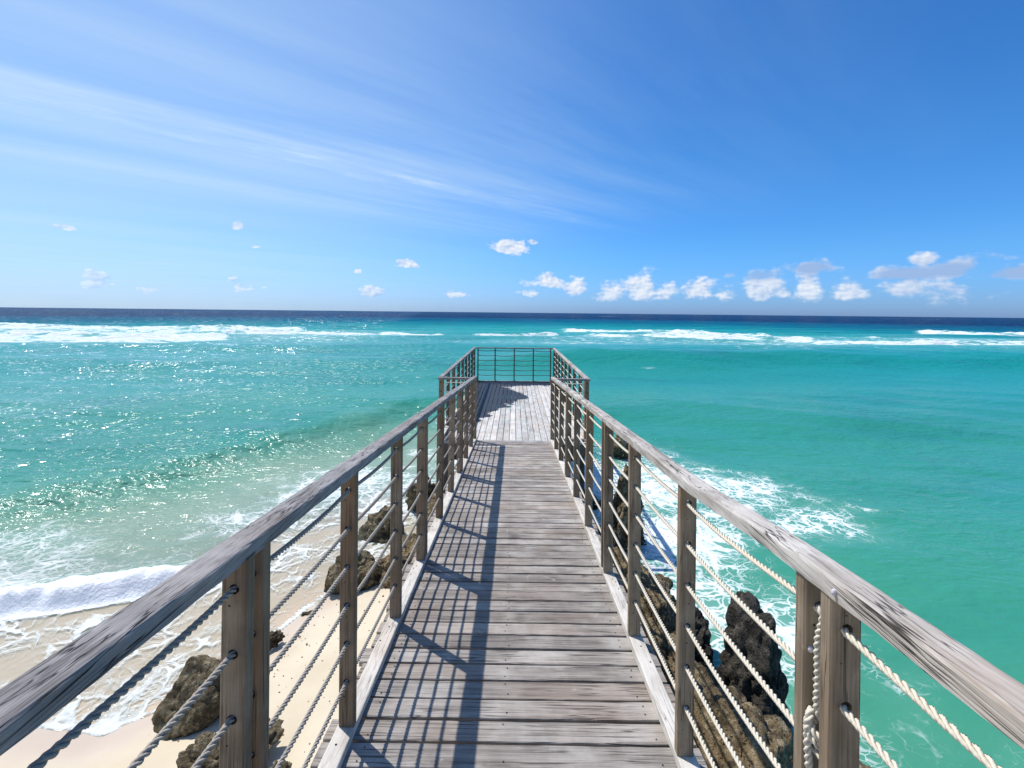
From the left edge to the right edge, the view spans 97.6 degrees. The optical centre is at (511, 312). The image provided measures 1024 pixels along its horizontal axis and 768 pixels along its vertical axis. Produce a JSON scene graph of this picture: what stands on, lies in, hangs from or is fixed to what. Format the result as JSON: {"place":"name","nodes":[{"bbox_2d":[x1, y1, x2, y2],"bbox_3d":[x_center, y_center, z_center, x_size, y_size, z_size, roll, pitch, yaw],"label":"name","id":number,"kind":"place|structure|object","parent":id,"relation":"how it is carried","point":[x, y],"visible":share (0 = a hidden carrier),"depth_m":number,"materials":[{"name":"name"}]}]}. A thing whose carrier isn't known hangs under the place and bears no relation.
{"place":"outdoors","nodes":[
{"label":"outdoors","id":0,"kind":"place"},
{"bbox_2d":[0,495,415,767],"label":"sand","id":1,"kind":"structure","parent":0,"point":[125,745],"depth_m":4.76,"materials":[{"name":"beige sand"}]},
{"bbox_2d":[151,654,220,740],"bbox_3d":[-2.812,3.439,4.034,0.725,0.563,0.372,-40,11,-30],"label":"rock","id":2,"kind":"object","parent":1,"relation":"on","point":[203,712],"visible":0.6,"depth_m":3.94,"materials":[{"name":"brown stone"}]},
{"bbox_2d":[176,718,283,767],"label":"rock","id":3,"kind":"object","parent":1,"relation":"on","point":[189,755],"visible":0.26,"depth_m":3.44,"materials":[{"name":"brown stone"}]},
{"bbox_2d":[270,629,284,649],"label":"rock","id":4,"kind":"object","parent":1,"relation":"on","point":[277,637],"visible":0.66,"depth_m":4.95,"materials":[{"name":"brown stone"}]},
{"bbox_2d":[269,760,291,767],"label":"rock","id":5,"kind":"object","parent":1,"relation":"on","point":[286,764],"visible":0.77,"depth_m":3.40,"materials":[{"name":"brown stone"}]},
{"bbox_2d":[177,591,383,751],"bbox_3d":[-2.039,3.521,4.029,2.245,0.424,5.413,1,0,16],"label":"shell grit","id":6,"kind":"object","parent":1,"relation":"on","point":[302,657],"visible":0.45,"depth_m":4.78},
{"bbox_2d":[301,610,312,616],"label":"rock","id":7,"kind":"object","parent":1,"relation":"on","point":[306,613],"visible":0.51,"depth_m":5.53,"materials":[{"name":"stone"}]},
{"bbox_2d":[324,550,383,594],"bbox_3d":[-2.138,3.570,6.142,0.810,0.570,0.602,1,0,-20],"label":"rock","id":8,"kind":"object","parent":1,"relation":"on","point":[366,560],"visible":0.56,"depth_m":6.00,"materials":[{"name":"brown stone"}]},
{"bbox_2d":[358,505,403,545],"bbox_3d":[-2.181,3.699,7.643,0.875,0.880,0.744,1,0,13],"label":"rock","id":9,"kind":"object","parent":1,"relation":"on","point":[369,527],"visible":0.4,"depth_m":7.46,"materials":[{"name":"stone"}]},
{"bbox_2d":[377,533,415,588],"bbox_3d":[-1.444,3.690,6.472,0.904,0.597,1.414,1,0,12],"label":"rock","id":10,"kind":"object","parent":1,"relation":"on","point":[406,550],"visible":0.2,"depth_m":6.24,"materials":[{"name":"brown stone"}]},
{"bbox_2d":[405,476,435,512],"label":"rock","id":11,"kind":"object","parent":1,"relation":"on","point":[411,494],"visible":0.3,"depth_m":8.60,"materials":[{"name":"brown stone"}]},
{"bbox_2d":[428,493,435,522],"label":"rock","id":12,"kind":"object","parent":1,"relation":"on","point":[431,503],"visible":0.03,"depth_m":7.50,"materials":[{"name":"brown stone"}]},
{"bbox_2d":[310,440,707,767],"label":"walkway","id":13,"kind":"structure","parent":1,"relation":"on","point":[510,647],"depth_m":2.39,"materials":[{"name":"grey wood"}]},
{"bbox_2d":[0,376,476,767],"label":"railing","id":14,"kind":"object","parent":13,"relation":"on","point":[237,564],"visible":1,"depth_m":1.18,"materials":[{"name":"grey wood"}]},
{"bbox_2d":[550,377,1023,767],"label":"railing","id":15,"kind":"object","parent":13,"relation":"on","point":[847,600],"visible":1,"depth_m":1.15,"materials":[{"name":"grey wood"}]},
{"bbox_2d":[803,605,820,767],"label":"knotted rope","id":16,"kind":"object","parent":15,"relation":"hanging from","point":[811,734],"visible":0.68,"depth_m":0.98,"materials":[{"name":"beige fabric"}]},
{"bbox_2d":[596,525,624,551],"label":"rock","id":17,"kind":"object","parent":1,"relation":"on","point":[619,538],"visible":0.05,"depth_m":6.47,"materials":[{"name":"brown stone"}]},
{"bbox_2d":[613,547,675,672],"bbox_3d":[1.397,3.652,4.952,1.236,1.559,2.604,1,0,-8],"label":"rock","id":18,"kind":"object","parent":1,"relation":"on","point":[664,609],"visible":0.19,"depth_m":4.58,"materials":[{"name":"brown stone"}]},
{"bbox_2d":[640,618,670,683],"bbox_3d":[1.178,3.540,4.184,1.147,1.469,1.449,1,0,6],"label":"rock","id":19,"kind":"object","parent":1,"relation":"on","point":[657,656],"visible":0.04,"depth_m":3.85,"materials":[{"name":"brown stone"}]},
{"bbox_2d":[695,626,718,673],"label":"rock","id":20,"kind":"object","parent":1,"relation":"on","point":[703,637],"visible":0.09,"depth_m":4.56,"materials":[{"name":"stone"}]},
{"bbox_2d":[668,661,793,767],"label":"rock","id":21,"kind":"object","parent":1,"relation":"on","point":[775,733],"visible":0.36,"depth_m":3.13,"materials":[{"name":"brown stone"}]},
{"bbox_2d":[0,307,1023,767],"bbox_3d":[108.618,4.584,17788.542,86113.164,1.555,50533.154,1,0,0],"label":"sea","id":22,"kind":"structure","parent":0,"point":[148,449],"depth_m":13.80,"materials":[{"name":"liquid"}]},
{"bbox_2d":[2,412,703,587],"bbox_3d":[-0.973,3.469,8.878,10.332,0.703,14.884,1,0,29],"label":"sea spray","id":23,"kind":"object","parent":22,"relation":"on","point":[593,512],"visible":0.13,"depth_m":8.10,"materials":[{"name":"liquid"}]},
{"bbox_2d":[443,382,585,498],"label":"viewing platform","id":24,"kind":"structure","parent":22,"relation":"in","point":[532,402],"depth_m":10.02,"materials":[{"name":"grey wood"}]},
{"bbox_2d":[438,377,470,439],"bbox_3d":[-0.979,1.705,7.952,0.660,1.126,0.169,1,0,0],"label":"railing","id":25,"kind":"object","parent":24,"relation":"on","point":[441,383],"visible":0.54,"depth_m":7.95,"materials":[{"name":"grey wood"}]},
{"bbox_2d":[439,347,475,435],"bbox_3d":[-1.249,1.701,11.350,0.080,1.128,6.805,1,0,0],"label":"railing","id":26,"kind":"object","parent":24,"relation":"on","point":[461,360],"visible":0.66,"depth_m":10.46,"materials":[{"name":"grey wood"}]},
{"bbox_2d":[476,347,552,382],"bbox_3d":[0.072,1.715,14.700,2.516,1.128,0.080,1,0,0],"label":"railing","id":27,"kind":"object","parent":24,"relation":"on","point":[514,360],"visible":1,"depth_m":14.67,"materials":[{"name":"grey wood"}]},
{"bbox_2d":[553,348,589,441],"bbox_3d":[1.351,1.728,11.334,0.080,1.128,6.805,1,0,0],"label":"railing","id":28,"kind":"object","parent":24,"relation":"on","point":[563,359],"visible":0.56,"depth_m":10.87,"materials":[{"name":"grey wood"}]},
{"bbox_2d":[554,378,589,441],"bbox_3d":[1.040,1.726,7.939,0.660,1.126,0.169,1,0,0],"label":"railing","id":29,"kind":"object","parent":24,"relation":"on","point":[586,388],"visible":0.59,"depth_m":7.96,"materials":[{"name":"grey wood"}]},
{"bbox_2d":[584,489,600,509],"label":"rock","id":30,"kind":"object","parent":22,"relation":"in","point":[594,507],"visible":0.05,"depth_m":9.06,"materials":[{"name":"brown stone"}]},
{"bbox_2d":[613,434,627,458],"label":"rock","id":31,"kind":"object","parent":22,"relation":"in","point":[619,453],"visible":0.38,"depth_m":12.47,"materials":[{"name":"stone"}]},
{"bbox_2d":[613,464,646,551],"bbox_3d":[1.929,3.566,7.732,0.855,1.892,0.767,1,0,-43],"label":"rock","id":32,"kind":"object","parent":22,"relation":"in","point":[620,507],"visible":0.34,"depth_m":7.52,"materials":[{"name":"brown stone"}]},
{"bbox_2d":[674,606,711,638],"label":"rock","id":33,"kind":"object","parent":22,"relation":"in","point":[700,621],"visible":0.15,"depth_m":5.13,"materials":[{"name":"grey stone"}]},
{"bbox_2d":[717,591,791,728],"bbox_3d":[2.279,3.700,4.205,0.748,2.085,0.808,-3,4,-25],"label":"rock","id":34,"kind":"object","parent":22,"relation":"in","point":[755,643],"visible":0.56,"depth_m":3.99,"materials":[{"name":"grey stone"}]},
{"bbox_2d":[859,760,871,767],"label":"rock","id":35,"kind":"object","parent":22,"relation":"in","point":[861,765],"visible":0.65,"depth_m":3.56,"materials":[{"name":"beige stone"}]},
{"bbox_2d":[0,0,1023,317],"label":"sky","id":36,"kind":"structure","parent":0,"point":[698,157],"materials":[{"name":"blue"}]}
]}

